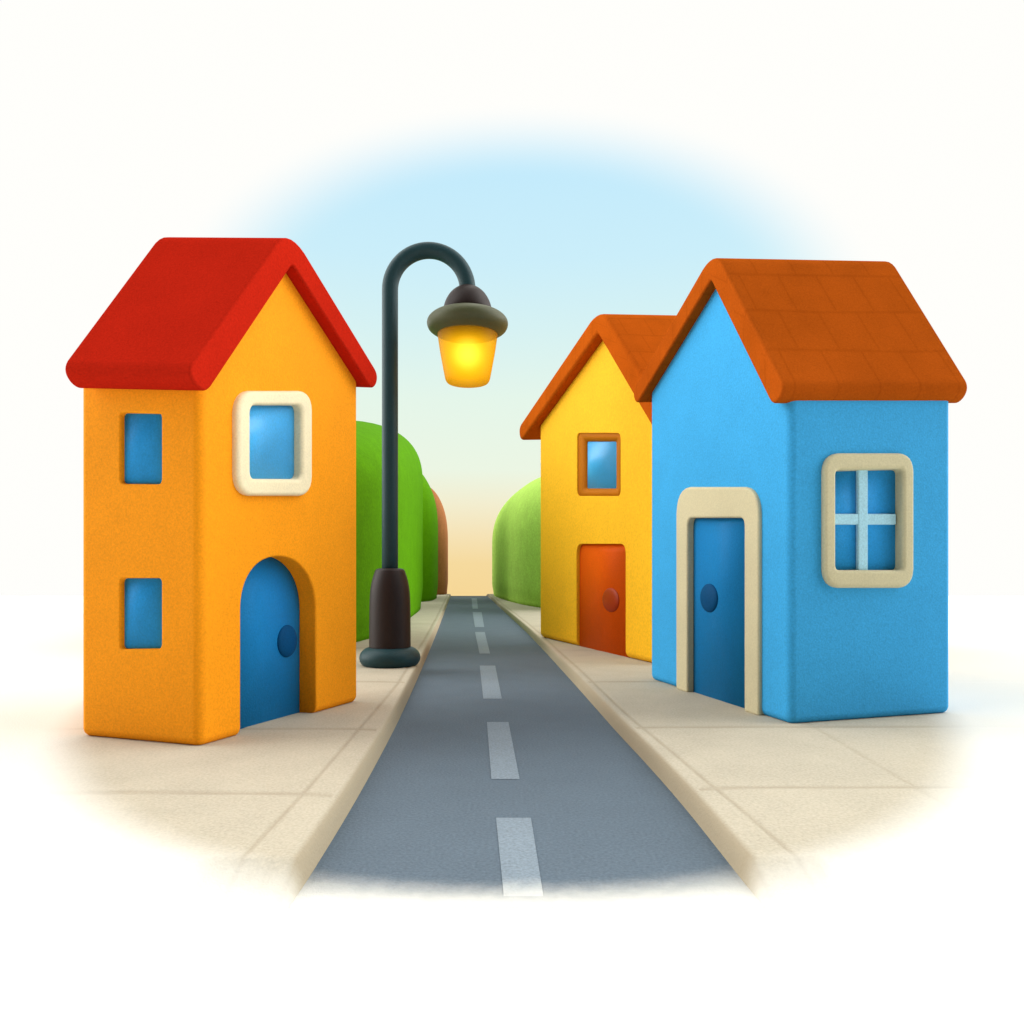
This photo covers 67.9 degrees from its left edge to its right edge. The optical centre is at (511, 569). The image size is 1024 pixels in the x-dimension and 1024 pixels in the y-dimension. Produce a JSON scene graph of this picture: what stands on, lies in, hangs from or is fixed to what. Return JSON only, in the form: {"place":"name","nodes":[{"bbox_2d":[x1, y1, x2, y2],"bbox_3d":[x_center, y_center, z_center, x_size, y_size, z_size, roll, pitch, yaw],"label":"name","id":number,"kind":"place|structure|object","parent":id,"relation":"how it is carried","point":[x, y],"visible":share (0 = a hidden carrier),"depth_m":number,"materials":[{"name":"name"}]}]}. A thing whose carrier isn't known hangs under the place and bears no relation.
{"place":"outdoors","nodes":[
{"label":"outdoors","id":0,"kind":"place"},
{"bbox_2d":[65,237,376,744],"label":"gabled house","id":1,"kind":"structure","parent":0,"point":[218,380],"depth_m":8.38,"materials":[{"name":"orange paint"}]},
{"bbox_2d":[125,413,161,483],"bbox_3d":[-3.968,-1.315,8.245,0.585,0.835,0.045,0,0,19],"label":"window","id":2,"kind":"structure","parent":1,"relation":"in","point":[143,432],"depth_m":8.23,"materials":[{"name":"blue glass"}]},
{"bbox_2d":[125,578,161,648],"bbox_3d":[-3.968,0.474,8.245,0.585,0.815,0.045,0,0,19],"label":"window","id":3,"kind":"structure","parent":1,"relation":"in","point":[143,596],"depth_m":8.23,"materials":[{"name":"blue glass"}]},
{"bbox_2d":[240,557,299,728],"bbox_3d":[-3.020,0.850,9.215,0.120,2.066,1.411,0,0,23],"label":"door","id":4,"kind":"structure","parent":1,"relation":"in","point":[269,604],"depth_m":9.31,"materials":[{"name":"blue paint"}]},
{"bbox_2d":[232,391,311,495],"bbox_3d":[-2.887,-1.536,9.011,0.280,1.399,1.363,0,0,22],"label":"window","id":5,"kind":"structure","parent":1,"relation":"in","point":[272,430],"depth_m":8.99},
{"bbox_2d":[0,594,450,1022],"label":"pavement","id":6,"kind":"structure","parent":0,"point":[111,848],"depth_m":5.83,"materials":[{"name":"beige concrete"}]},
{"bbox_2d":[356,421,422,641],"bbox_3d":[-6.450,-2.428,29.500,5.200,8.605,25.200,0,0,-3],"label":"clipped bush","id":7,"kind":"object","parent":6,"relation":"on","point":[369,504],"visible":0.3,"depth_m":22.18,"materials":[{"name":"green plant"}]},
{"bbox_2d":[421,474,437,601],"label":"clipped bush","id":8,"kind":"object","parent":6,"relation":"on","point":[430,554],"visible":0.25,"depth_m":45.10,"materials":[{"name":"green plant"}]},
{"bbox_2d":[359,242,507,667],"bbox_3d":[-1.516,-2.256,14.760,2.880,8.211,1.573,0,0,0],"label":"street lamp","id":9,"kind":"object","parent":6,"relation":"on","point":[466,313],"visible":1,"depth_m":14.61,"materials":[{"name":"black metal"}]},
{"bbox_2d":[431,488,447,594],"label":"clipped bush","id":10,"kind":"object","parent":6,"relation":"on","point":[442,556],"visible":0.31,"depth_m":56.96,"materials":[{"name":"brown plant"}]},
{"bbox_2d":[0,596,1023,1023],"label":"ground","id":11,"kind":"structure","parent":0,"point":[526,966],"depth_m":3.79,"materials":[{"name":"white"}]},
{"bbox_2d":[0,0,1023,595],"label":"sky","id":12,"kind":"structure","parent":0,"point":[584,160],"materials":[{"name":"white"}]},
{"bbox_2d":[288,596,764,907],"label":"road","id":13,"kind":"structure","parent":0,"point":[589,793],"depth_m":6.35,"materials":[{"name":"grey asphalt"}]},
{"bbox_2d":[472,598,477,608],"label":"road marking","id":14,"kind":"object","parent":13,"relation":"on","point":[474,604],"visible":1,"depth_m":45.28,"materials":[{"name":"paint"}]},
{"bbox_2d":[473,612,483,626],"bbox_3d":[-1.367,1.996,31.283,0.425,0.001,9.370,0,0,-3],"label":"road marking","id":15,"kind":"object","parent":13,"relation":"on","point":[478,619],"visible":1,"depth_m":30.65,"materials":[{"name":"paint"}]},
{"bbox_2d":[475,632,489,653],"bbox_3d":[-0.827,1.996,21.319,0.312,0.001,6.330,0,0,-4],"label":"road marking","id":16,"kind":"object","parent":13,"relation":"on","point":[482,643],"visible":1,"depth_m":20.64,"materials":[{"name":"paint"}]},
{"bbox_2d":[480,666,501,698],"bbox_3d":[-0.416,1.996,13.832,0.323,0.001,4.092,0,0,-3],"label":"road marking","id":17,"kind":"object","parent":13,"relation":"on","point":[490,685],"visible":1,"depth_m":13.37,"materials":[{"name":"paint"}]},
{"bbox_2d":[487,722,519,778],"bbox_3d":[-0.129,1.996,8.619,0.283,0.001,2.737,0,0,-2],"label":"road marking","id":18,"kind":"object","parent":13,"relation":"on","point":[503,764],"visible":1,"depth_m":8.31,"materials":[{"name":"paint"}]},
{"bbox_2d":[496,818,542,895],"bbox_3d":[0.035,2.013,5.260,0.282,0.034,1.736,0,0,-2],"label":"road marking","id":19,"kind":"object","parent":13,"relation":"on","point":[520,871],"visible":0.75,"depth_m":5.26,"materials":[{"name":"paint"}]},
{"bbox_2d":[520,314,675,662],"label":"gabled house","id":20,"kind":"structure","parent":0,"point":[587,421],"depth_m":17.24,"materials":[{"name":"yellow paint"}]},
{"bbox_2d":[578,433,620,495],"bbox_3d":[2.044,-2.451,17.347,0.170,1.736,2.362,0,0,-18],"label":"window","id":21,"kind":"structure","parent":20,"relation":"in","point":[599,454],"depth_m":17.47,"materials":[{"name":"blue glass"}]},
{"bbox_2d":[579,544,629,657],"bbox_3d":[2.047,0.628,17.241,0.165,2.527,2.656,0,0,-19],"label":"door","id":22,"kind":"structure","parent":20,"relation":"in","point":[602,566],"depth_m":17.19,"materials":[{"name":"orange paint"}]},
{"bbox_2d":[486,594,1023,1022],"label":"pavement","id":23,"kind":"structure","parent":0,"point":[903,835],"depth_m":6.16,"materials":[{"name":"beige concrete"}]},
{"bbox_2d":[492,477,540,607],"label":"clipped bush","id":24,"kind":"object","parent":23,"relation":"on","point":[516,557],"visible":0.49,"depth_m":41.37,"materials":[{"name":"green plant"}]},
{"bbox_2d":[634,258,966,722],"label":"gabled house","id":25,"kind":"structure","parent":0,"point":[799,491],"depth_m":9.69,"materials":[{"name":"blue paint"}]},
{"bbox_2d":[677,487,764,714],"bbox_3d":[2.946,0.318,10.764,0.235,3.153,2.279,0,0,-15],"label":"door","id":26,"kind":"structure","parent":25,"relation":"in","point":[719,529],"depth_m":10.70,"materials":[{"name":"blue paint"}]},
{"bbox_2d":[821,453,912,587],"bbox_3d":[4.377,-0.619,9.468,1.358,1.686,0.275,0,0,-17],"label":"window","id":27,"kind":"structure","parent":25,"relation":"in","point":[867,498],"depth_m":9.43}
]}

